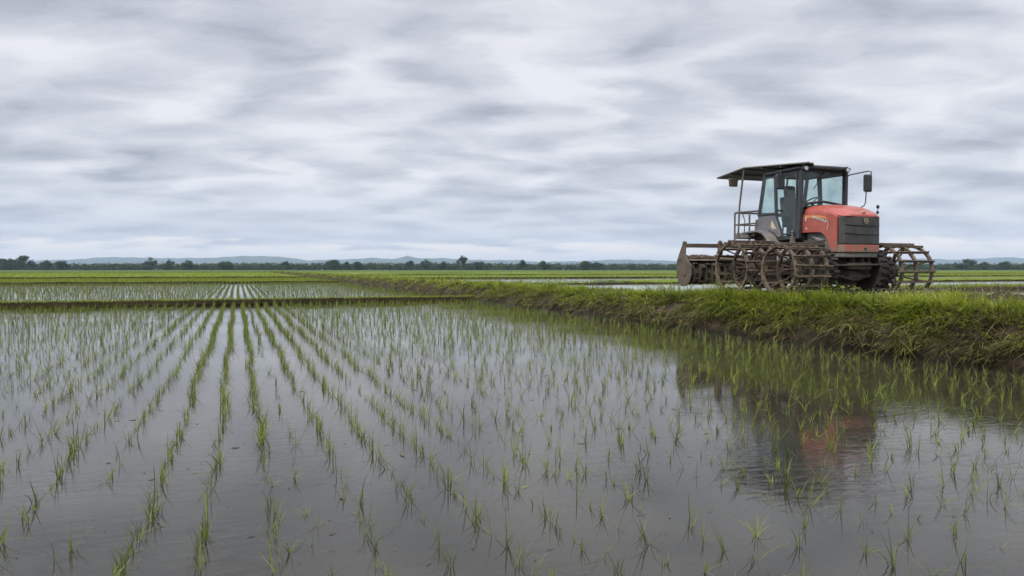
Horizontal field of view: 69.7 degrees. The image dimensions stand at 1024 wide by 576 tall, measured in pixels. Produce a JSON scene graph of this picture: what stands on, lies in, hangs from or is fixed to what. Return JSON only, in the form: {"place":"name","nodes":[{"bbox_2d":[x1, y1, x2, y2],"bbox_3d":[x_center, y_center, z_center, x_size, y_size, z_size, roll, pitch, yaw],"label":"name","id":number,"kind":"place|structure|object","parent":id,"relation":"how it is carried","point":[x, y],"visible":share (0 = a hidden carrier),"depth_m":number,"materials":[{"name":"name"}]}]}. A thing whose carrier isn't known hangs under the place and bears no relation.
{"place":"outdoors","nodes":[
{"label":"outdoors","id":0,"kind":"place"},
{"bbox_2d":[0,272,291,276],"bbox_3d":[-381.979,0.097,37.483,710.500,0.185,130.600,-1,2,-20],"label":"bright crop field","id":1,"kind":"structure","parent":0,"point":[155,274],"depth_m":136.97,"materials":[{"name":"plant"}]},
{"bbox_2d":[0,276,308,279],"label":"third cross bund","id":2,"kind":"structure","parent":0,"point":[145,277],"depth_m":92.45,"materials":[{"name":"plant"}]},
{"bbox_2d":[14,278,311,282],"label":"third paddy water","id":3,"kind":"structure","parent":0,"point":[167,281],"depth_m":80.01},
{"bbox_2d":[0,271,1023,287],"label":"rice plants","id":4,"kind":"object","parent":3,"relation":"on","point":[89,279],"visible":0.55,"depth_m":93.14,"materials":[{"name":"green plant"}]},
{"bbox_2d":[0,281,339,284],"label":"second cross bund","id":5,"kind":"structure","parent":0,"point":[31,283],"depth_m":63.40,"materials":[{"name":"plant"}]},
{"bbox_2d":[0,283,432,307],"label":"second paddy water","id":6,"kind":"structure","parent":0,"point":[229,290],"depth_m":39.76,"materials":[{"name":"liquid"}]},
{"bbox_2d":[0,275,475,303],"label":"cross bund grass","id":7,"kind":"structure","parent":0,"point":[257,298],"depth_m":27.42,"materials":[{"name":"plant"}]},
{"bbox_2d":[0,296,476,308],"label":"cross bund","id":8,"kind":"structure","parent":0,"point":[198,302],"depth_m":26.54,"materials":[{"name":"plant"}]},
{"bbox_2d":[2,327,1018,575],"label":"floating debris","id":9,"kind":"object","parent":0,"point":[428,457],"visible":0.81,"depth_m":5.55,"materials":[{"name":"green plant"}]},
{"bbox_2d":[0,301,1023,575],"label":"paddy water","id":10,"kind":"structure","parent":0,"point":[94,503],"depth_m":5.04,"materials":[{"name":"liquid"}]},
{"bbox_2d":[0,509,32,543],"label":"rice seedling","id":11,"kind":"object","parent":10,"relation":"on","point":[4,535],"visible":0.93,"depth_m":3.48,"materials":[{"name":"green plant"}]},
{"bbox_2d":[11,503,30,523],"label":"rice seedling","id":12,"kind":"object","parent":10,"relation":"on","point":[26,521],"visible":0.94,"depth_m":3.75,"materials":[{"name":"green plant"}]},
{"bbox_2d":[25,476,38,502],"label":"rice seedling","id":13,"kind":"object","parent":10,"relation":"on","point":[31,487],"visible":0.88,"depth_m":4.09,"materials":[{"name":"green plant"}]},
{"bbox_2d":[51,454,63,476],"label":"rice seedling","id":14,"kind":"object","parent":10,"relation":"on","point":[58,475],"visible":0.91,"depth_m":4.60,"materials":[{"name":"green plant"}]},
{"bbox_2d":[57,418,86,450],"bbox_3d":[-3.197,1.056,5.277,0.148,0.241,0.274,0,1,0],"label":"rice seedling","id":15,"kind":"object","parent":10,"relation":"on","point":[73,438],"visible":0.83,"depth_m":5.28,"materials":[{"name":"green plant"}]},
{"bbox_2d":[69,527,78,550],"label":"rice seedling","id":16,"kind":"object","parent":10,"relation":"on","point":[70,547],"visible":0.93,"depth_m":3.39,"materials":[{"name":"green plant"}]},
{"bbox_2d":[66,435,83,460],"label":"rice seedling","id":17,"kind":"object","parent":10,"relation":"on","point":[69,455],"visible":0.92,"depth_m":5.01,"materials":[{"name":"green plant"}]},
{"bbox_2d":[63,419,89,447],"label":"rice seedling","id":18,"kind":"object","parent":10,"relation":"on","point":[78,437],"visible":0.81,"depth_m":5.37,"materials":[{"name":"green plant"}]},
{"bbox_2d":[111,530,139,568],"bbox_3d":[-1.713,1.151,3.226,0.160,0.156,0.082,-1,2,-37],"label":"rice seedling","id":19,"kind":"object","parent":10,"relation":"on","point":[121,564],"visible":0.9,"depth_m":3.22,"materials":[{"name":"green plant"}]},
{"bbox_2d":[139,504,163,524],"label":"rice seedling","id":20,"kind":"object","parent":10,"relation":"on","point":[147,520],"visible":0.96,"depth_m":3.79,"materials":[{"name":"green plant"}]},
{"bbox_2d":[143,488,162,515],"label":"rice seedling","id":21,"kind":"object","parent":10,"relation":"on","point":[153,512],"visible":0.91,"depth_m":3.88,"materials":[{"name":"green plant"}]},
{"bbox_2d":[159,464,175,484],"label":"rice seedling","id":22,"kind":"object","parent":10,"relation":"on","point":[164,475],"visible":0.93,"depth_m":4.44,"materials":[{"name":"green plant"}]},
{"bbox_2d":[192,535,201,570],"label":"rice seedling","id":23,"kind":"object","parent":10,"relation":"on","point":[200,556],"visible":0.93,"depth_m":3.18,"materials":[{"name":"green plant"}]},
{"bbox_2d":[190,522,209,543],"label":"rice seedling","id":24,"kind":"object","parent":10,"relation":"on","point":[200,534],"visible":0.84,"depth_m":3.47,"materials":[{"name":"green plant"}]},
{"bbox_2d":[196,513,215,538],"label":"rice seedling","id":25,"kind":"object","parent":10,"relation":"on","point":[205,533],"visible":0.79,"depth_m":3.56,"materials":[{"name":"green plant"}]},
{"bbox_2d":[261,541,274,574],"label":"rice seedling","id":26,"kind":"object","parent":10,"relation":"on","point":[271,560],"visible":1,"depth_m":3.15,"materials":[{"name":"green plant"}]},
{"bbox_2d":[398,419,416,445],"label":"rice seedling","id":27,"kind":"object","parent":10,"relation":"on","point":[414,442],"visible":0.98,"depth_m":5.40,"materials":[{"name":"green plant"}]},
{"bbox_2d":[402,477,419,495],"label":"rice seedling","id":28,"kind":"object","parent":10,"relation":"on","point":[409,489],"visible":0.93,"depth_m":4.23,"materials":[{"name":"green plant"}]},
{"bbox_2d":[430,465,452,488],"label":"rice seedling","id":29,"kind":"object","parent":10,"relation":"on","point":[444,480],"visible":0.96,"depth_m":4.35,"materials":[{"name":"green plant"}]},
{"bbox_2d":[437,544,456,566],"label":"rice seedling","id":30,"kind":"object","parent":10,"relation":"on","point":[450,559],"visible":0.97,"depth_m":3.20,"materials":[{"name":"green plant"}]},
{"bbox_2d":[434,460,465,480],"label":"rice seedling","id":31,"kind":"object","parent":10,"relation":"on","point":[450,474],"visible":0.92,"depth_m":4.52,"materials":[{"name":"green plant"}]},
{"bbox_2d":[470,500,487,524],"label":"rice seedling","id":32,"kind":"object","parent":10,"relation":"on","point":[478,514],"visible":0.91,"depth_m":3.78,"materials":[{"name":"green plant"}]},
{"bbox_2d":[107,364,896,554],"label":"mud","id":33,"kind":"structure","parent":10,"relation":"on","point":[544,477],"depth_m":5.41,"materials":[{"name":"soil"}]},
{"bbox_2d":[502,454,516,482],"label":"rice seedling","id":34,"kind":"object","parent":10,"relation":"on","point":[504,477],"visible":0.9,"depth_m":4.48,"materials":[{"name":"green plant"}]},
{"bbox_2d":[500,437,521,452],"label":"rice seedling","id":35,"kind":"object","parent":10,"relation":"on","point":[516,448],"visible":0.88,"depth_m":5.20,"materials":[{"name":"green plant"}]},
{"bbox_2d":[0,281,1023,575],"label":"rice seedlings","id":36,"kind":"object","parent":10,"relation":"on","point":[266,325],"visible":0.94,"depth_m":11.78,"materials":[{"name":"green plant"}]},
{"bbox_2d":[513,548,531,567],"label":"rice seedling","id":37,"kind":"object","parent":10,"relation":"on","point":[519,557],"visible":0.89,"depth_m":3.21,"materials":[{"name":"green plant"}]},
{"bbox_2d":[513,440,535,465],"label":"rice seedling","id":38,"kind":"object","parent":10,"relation":"on","point":[524,460],"visible":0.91,"depth_m":4.88,"materials":[{"name":"green plant"}]},
{"bbox_2d":[518,553,542,575],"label":"rice seedling","id":39,"kind":"object","parent":10,"relation":"on","point":[532,568],"visible":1,"depth_m":3.11,"materials":[{"name":"green plant"}]},
{"bbox_2d":[526,451,548,470],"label":"rice seedling","id":40,"kind":"object","parent":10,"relation":"on","point":[545,466],"visible":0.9,"depth_m":4.73,"materials":[{"name":"green plant"}]},
{"bbox_2d":[537,495,551,518],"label":"rice seedling","id":41,"kind":"object","parent":10,"relation":"on","point":[544,514],"visible":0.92,"depth_m":3.86,"materials":[{"name":"green plant"}]},
{"bbox_2d":[592,492,609,518],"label":"rice seedling","id":42,"kind":"object","parent":10,"relation":"on","point":[602,508],"visible":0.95,"depth_m":3.87,"materials":[{"name":"green plant"}]},
{"bbox_2d":[604,545,624,571],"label":"rice seedling","id":43,"kind":"object","parent":10,"relation":"on","point":[617,563],"visible":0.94,"depth_m":3.16,"materials":[{"name":"green plant"}]},
{"bbox_2d":[619,473,640,499],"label":"rice seedling","id":44,"kind":"object","parent":10,"relation":"on","point":[627,495],"visible":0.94,"depth_m":4.15,"materials":[{"name":"green plant"}]},
{"bbox_2d":[635,516,661,545],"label":"rice seedling","id":45,"kind":"object","parent":10,"relation":"on","point":[644,534],"visible":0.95,"depth_m":3.45,"materials":[{"name":"green plant"}]},
{"bbox_2d":[709,520,728,551],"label":"rice seedling","id":46,"kind":"object","parent":10,"relation":"on","point":[722,547],"visible":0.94,"depth_m":3.40,"materials":[{"name":"green plant"}]},
{"bbox_2d":[731,513,774,536],"bbox_3d":[1.202,1.157,3.624,0.252,0.124,0.144,0,1,9],"label":"rice seedling","id":47,"kind":"object","parent":10,"relation":"on","point":[751,529],"visible":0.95,"depth_m":3.59,"materials":[{"name":"green plant"}]},
{"bbox_2d":[779,450,794,474],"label":"rice seedling","id":48,"kind":"object","parent":10,"relation":"on","point":[784,466],"visible":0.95,"depth_m":4.66,"materials":[{"name":"green plant"}]},
{"bbox_2d":[788,524,806,548],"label":"rice seedling","id":49,"kind":"object","parent":10,"relation":"on","point":[799,538],"visible":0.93,"depth_m":3.44,"materials":[{"name":"green plant"}]},
{"bbox_2d":[793,507,809,526],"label":"rice seedling","id":50,"kind":"object","parent":10,"relation":"on","point":[804,523],"visible":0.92,"depth_m":3.71,"materials":[{"name":"green plant"}]},
{"bbox_2d":[804,476,831,506],"bbox_3d":[1.677,1.121,4.060,0.258,0.174,0.073,0,1,-9],"label":"rice seedling","id":51,"kind":"object","parent":10,"relation":"on","point":[811,495],"visible":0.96,"depth_m":4.04,"materials":[{"name":"green plant"}]},
{"bbox_2d":[821,431,841,448],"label":"rice seedling","id":52,"kind":"object","parent":10,"relation":"on","point":[831,443],"visible":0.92,"depth_m":5.31,"materials":[{"name":"green plant"}]},
{"bbox_2d":[860,442,874,463],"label":"rice seedling","id":53,"kind":"object","parent":10,"relation":"on","point":[871,460],"visible":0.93,"depth_m":4.93,"materials":[{"name":"green plant"}]},
{"bbox_2d":[855,532,893,552],"bbox_3d":[1.655,1.153,3.370,0.211,0.145,0.093,0,1,4],"label":"rice seedling","id":54,"kind":"object","parent":10,"relation":"on","point":[866,550],"visible":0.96,"depth_m":3.37,"materials":[{"name":"green plant"}]},
{"bbox_2d":[869,524,898,567],"bbox_3d":[1.653,1.130,3.220,0.197,0.199,0.085,-1,2,-24],"label":"rice seedling","id":55,"kind":"object","parent":10,"relation":"on","point":[893,560],"visible":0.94,"depth_m":3.21,"materials":[{"name":"green plant"}]},
{"bbox_2d":[888,511,922,539],"bbox_3d":[1.906,1.139,3.549,0.162,0.163,0.070,0,2,12],"label":"rice seedling","id":56,"kind":"object","parent":10,"relation":"on","point":[908,534],"visible":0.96,"depth_m":3.54,"materials":[{"name":"green plant"}]},
{"bbox_2d":[903,424,911,445],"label":"rice seedling","id":57,"kind":"object","parent":10,"relation":"on","point":[908,437],"visible":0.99,"depth_m":5.43,"materials":[{"name":"green plant"}]},
{"bbox_2d":[895,546,956,575],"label":"rice seedling","id":58,"kind":"object","parent":10,"relation":"on","point":[928,567],"visible":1,"depth_m":3.11,"materials":[{"name":"green plant"}]},
{"bbox_2d":[913,461,947,484],"bbox_3d":[2.536,1.109,4.429,0.137,0.179,0.236,-1,2,-29],"label":"rice seedling","id":59,"kind":"object","parent":10,"relation":"on","point":[942,481],"visible":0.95,"depth_m":4.41,"materials":[{"name":"green plant"}]},
{"bbox_2d":[943,504,960,533],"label":"rice seedling","id":60,"kind":"object","parent":10,"relation":"on","point":[955,528],"visible":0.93,"depth_m":3.62,"materials":[{"name":"green plant"}]},
{"bbox_2d":[946,449,967,473],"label":"rice seedling","id":61,"kind":"object","parent":10,"relation":"on","point":[953,471],"visible":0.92,"depth_m":4.68,"materials":[{"name":"green plant"}]},
{"bbox_2d":[951,525,970,563],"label":"rice seedling","id":62,"kind":"object","parent":10,"relation":"on","point":[964,551],"visible":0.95,"depth_m":3.25,"materials":[{"name":"green plant"}]},
{"bbox_2d":[954,493,973,514],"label":"rice seedling","id":63,"kind":"object","parent":10,"relation":"on","point":[965,506],"visible":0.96,"depth_m":3.89,"materials":[{"name":"green plant"}]},
{"bbox_2d":[968,466,989,494],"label":"rice seedling","id":64,"kind":"object","parent":10,"relation":"on","point":[972,488],"visible":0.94,"depth_m":4.24,"materials":[{"name":"green plant"}]},
{"bbox_2d":[990,466,1007,485],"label":"rice seedling","id":65,"kind":"object","parent":10,"relation":"on","point":[998,484],"visible":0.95,"depth_m":4.39,"materials":[{"name":"green plant"}]},
{"bbox_2d":[0,270,1023,272],"bbox_3d":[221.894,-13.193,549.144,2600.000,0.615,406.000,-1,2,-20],"label":"tall crop field","id":66,"kind":"structure","parent":0,"point":[106,271],"depth_m":414.03,"materials":[{"name":"plant"}]},
{"bbox_2d":[181,259,195,269],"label":"tree","id":67,"kind":"object","parent":66,"relation":"on","point":[188,264],"visible":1,"depth_m":578.57,"materials":[{"name":"green plant"}]},
{"bbox_2d":[281,261,290,269],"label":"tree","id":68,"kind":"object","parent":66,"relation":"on","point":[286,264],"visible":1,"depth_m":599.51,"materials":[{"name":"green plant"}]},
{"bbox_2d":[326,260,343,269],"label":"tree","id":69,"kind":"object","parent":66,"relation":"on","point":[332,264],"visible":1,"depth_m":587.22,"materials":[{"name":"green plant"}]},
{"bbox_2d":[343,261,351,269],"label":"tree","id":70,"kind":"object","parent":66,"relation":"on","point":[348,267],"visible":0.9,"depth_m":598.29,"materials":[{"name":"green plant"}]},
{"bbox_2d":[405,261,413,268],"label":"tree","id":71,"kind":"object","parent":66,"relation":"on","point":[409,264],"visible":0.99,"depth_m":597.32,"materials":[{"name":"green plant"}]},
{"bbox_2d":[420,259,431,269],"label":"tree","id":72,"kind":"object","parent":66,"relation":"on","point":[427,264],"visible":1,"depth_m":578.24,"materials":[{"name":"green plant"}]},
{"bbox_2d":[437,261,446,269],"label":"tree","id":73,"kind":"object","parent":66,"relation":"on","point":[443,265],"visible":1,"depth_m":592.95,"materials":[{"name":"green plant"}]},
{"bbox_2d":[455,255,467,269],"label":"tree","id":74,"kind":"object","parent":66,"relation":"on","point":[462,260],"visible":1,"depth_m":568.17,"materials":[{"name":"green plant"}]},
{"bbox_2d":[473,261,487,269],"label":"tree","id":75,"kind":"object","parent":66,"relation":"on","point":[479,265],"visible":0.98,"depth_m":598.08,"materials":[{"name":"green plant"}]},
{"bbox_2d":[517,259,527,269],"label":"tree","id":76,"kind":"object","parent":66,"relation":"on","point":[522,263],"visible":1,"depth_m":578.28,"materials":[{"name":"green plant"}]},
{"bbox_2d":[537,261,551,269],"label":"tree","id":77,"kind":"object","parent":66,"relation":"on","point":[542,265],"visible":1,"depth_m":588.74,"materials":[{"name":"green plant"}]},
{"bbox_2d":[579,260,594,269],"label":"tree","id":78,"kind":"object","parent":66,"relation":"on","point":[584,265],"visible":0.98,"depth_m":582.66,"materials":[{"name":"green plant"}]},
{"bbox_2d":[953,259,976,269],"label":"tree","id":79,"kind":"object","parent":66,"relation":"on","point":[961,266],"visible":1,"depth_m":557.93,"materials":[{"name":"green plant"}]},
{"bbox_2d":[978,262,990,269],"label":"tree","id":80,"kind":"object","parent":66,"relation":"on","point":[985,265],"visible":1,"depth_m":599.26,"materials":[{"name":"green plant"}]},
{"bbox_2d":[998,261,1011,269],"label":"tree","id":81,"kind":"object","parent":66,"relation":"on","point":[1005,265],"visible":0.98,"depth_m":588.72,"materials":[{"name":"green plant"}]},
{"bbox_2d":[0,0,1023,261],"label":"sky","id":82,"kind":"structure","parent":0,"point":[528,130],"materials":[{"name":"grey"}]},
{"bbox_2d":[16,256,1023,268],"bbox_3d":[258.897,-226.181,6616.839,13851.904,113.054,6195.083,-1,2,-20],"label":"hills","id":83,"kind":"structure","parent":0,"point":[280,260],"depth_m":6033.19,"materials":[{"name":"plant"}]},
{"bbox_2d":[595,272,674,272],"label":"dry verge","id":84,"kind":"structure","parent":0,"point":[633,272],"depth_m":178.63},
{"bbox_2d":[270,271,1023,376],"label":"bund","id":85,"kind":"structure","parent":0,"point":[1011,366],"depth_m":12.17,"materials":[{"name":"soil"}]},
{"bbox_2d":[272,271,1023,376],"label":"bund grass","id":86,"kind":"structure","parent":85,"relation":"on","point":[917,301],"depth_m":13.10,"materials":[{"name":"plant"}]},
{"bbox_2d":[652,280,682,291],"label":"grass tuft","id":87,"kind":"object","parent":85,"relation":"on","point":[666,285],"visible":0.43,"depth_m":19.04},
{"bbox_2d":[642,286,1005,299],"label":"wildflowers","id":88,"kind":"object","parent":85,"relation":"on","point":[857,295],"visible":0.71,"depth_m":13.26,"materials":[{"name":"plant"}]},
{"bbox_2d":[713,162,936,295],"bbox_3d":[6.216,-1.262,15.970,3.566,2.910,3.958,-1,2,-20],"label":"tractor","id":89,"kind":"object","parent":85,"relation":"on","point":[817,244],"visible":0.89,"depth_m":14.84,"materials":[{"name":"red paint"}]},
{"bbox_2d":[677,240,759,285],"bbox_3d":[5.652,-0.590,17.417,2.760,1.119,2.101,-1,2,-20],"label":"rotary tiller","id":90,"kind":"object","parent":89,"relation":"attached to","point":[696,269],"visible":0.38,"depth_m":17.67,"materials":[{"name":"metal"}]},
{"bbox_2d":[305,271,1020,272],"bbox_3d":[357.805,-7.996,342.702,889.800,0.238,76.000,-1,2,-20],"label":"field","id":91,"kind":"structure","parent":0,"point":[573,271],"depth_m":180.80,"materials":[{"name":"plant"}]},
{"bbox_2d":[334,272,1023,274],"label":"yellow field","id":92,"kind":"structure","parent":0,"point":[563,273],"depth_m":147.30,"materials":[{"name":"plant"}]},
{"bbox_2d":[369,273,992,275],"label":"fourth bund","id":93,"kind":"structure","parent":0,"point":[578,274],"depth_m":119.77,"materials":[{"name":"plant"}]},
{"bbox_2d":[377,273,1023,277],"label":"field","id":94,"kind":"structure","parent":0,"point":[603,276],"depth_m":110.82,"materials":[{"name":"plant"}]},
{"bbox_2d":[405,274,1023,288],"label":"bund grass","id":95,"kind":"structure","parent":0,"point":[970,285],"depth_m":38.87,"materials":[{"name":"plant"}]},
{"bbox_2d":[415,275,1023,278],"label":"third bund","id":96,"kind":"structure","parent":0,"point":[650,277],"depth_m":85.98,"materials":[{"name":"plant"}]},
{"bbox_2d":[435,276,1023,284],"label":"paddy water","id":97,"kind":"structure","parent":0,"point":[546,279],"depth_m":75.44,"materials":[{"name":"liquid"}]},
{"bbox_2d":[530,279,1023,284],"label":"second bund","id":98,"kind":"structure","parent":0,"point":[677,282],"depth_m":54.31,"materials":[{"name":"plant"}]},
{"bbox_2d":[562,281,1023,294],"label":"paddy water","id":99,"kind":"structure","parent":0,"point":[941,283],"depth_m":48.16,"materials":[{"name":"liquid"}]},
{"bbox_2d":[594,277,1023,281],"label":"bright field","id":100,"kind":"structure","parent":0,"point":[791,279],"depth_m":71.21,"materials":[{"name":"plant"}]},
{"bbox_2d":[776,285,1023,291],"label":"cross bund","id":101,"kind":"structure","parent":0,"point":[1020,287],"depth_m":37.70,"materials":[{"name":"soil"}]},
{"label":"ground","id":102,"kind":"structure","parent":0,"visible":0},
{"bbox_2d":[0,258,19,269],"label":"tree","id":103,"kind":"object","parent":102,"relation":"on","point":[9,264],"visible":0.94,"depth_m":599.35,"materials":[{"name":"green plant"}]},
{"bbox_2d":[16,255,36,269],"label":"tree","id":104,"kind":"object","parent":102,"relation":"on","point":[22,263],"visible":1,"depth_m":585.47,"materials":[{"name":"green plant"}]},
{"bbox_2d":[40,260,53,269],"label":"tree","id":105,"kind":"object","parent":102,"relation":"on","point":[48,264],"visible":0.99,"depth_m":589.47,"materials":[{"name":"green plant"}]},
{"bbox_2d":[53,261,70,268],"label":"tree","id":106,"kind":"object","parent":102,"relation":"on","point":[60,264],"visible":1,"depth_m":598.53,"materials":[{"name":"green plant"}]},
{"bbox_2d":[144,256,157,269],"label":"tree","id":107,"kind":"object","parent":102,"relation":"on","point":[152,263],"visible":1,"depth_m":573.97,"materials":[{"name":"green plant"}]},
{"bbox_2d":[165,259,173,269],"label":"tree","id":108,"kind":"object","parent":102,"relation":"on","point":[168,262],"visible":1,"depth_m":599.23,"materials":[{"name":"green plant"}]},
{"bbox_2d":[218,261,234,269],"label":"tree","id":109,"kind":"object","parent":102,"relation":"on","point":[227,265],"visible":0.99,"depth_m":597.57,"materials":[{"name":"green plant"}]},
{"bbox_2d":[0,262,1023,269],"bbox_3d":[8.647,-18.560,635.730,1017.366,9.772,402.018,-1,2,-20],"label":"woods","id":110,"kind":"object","parent":102,"relation":"on","point":[324,266],"visible":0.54,"depth_m":614.05,"materials":[{"name":"green plant"}]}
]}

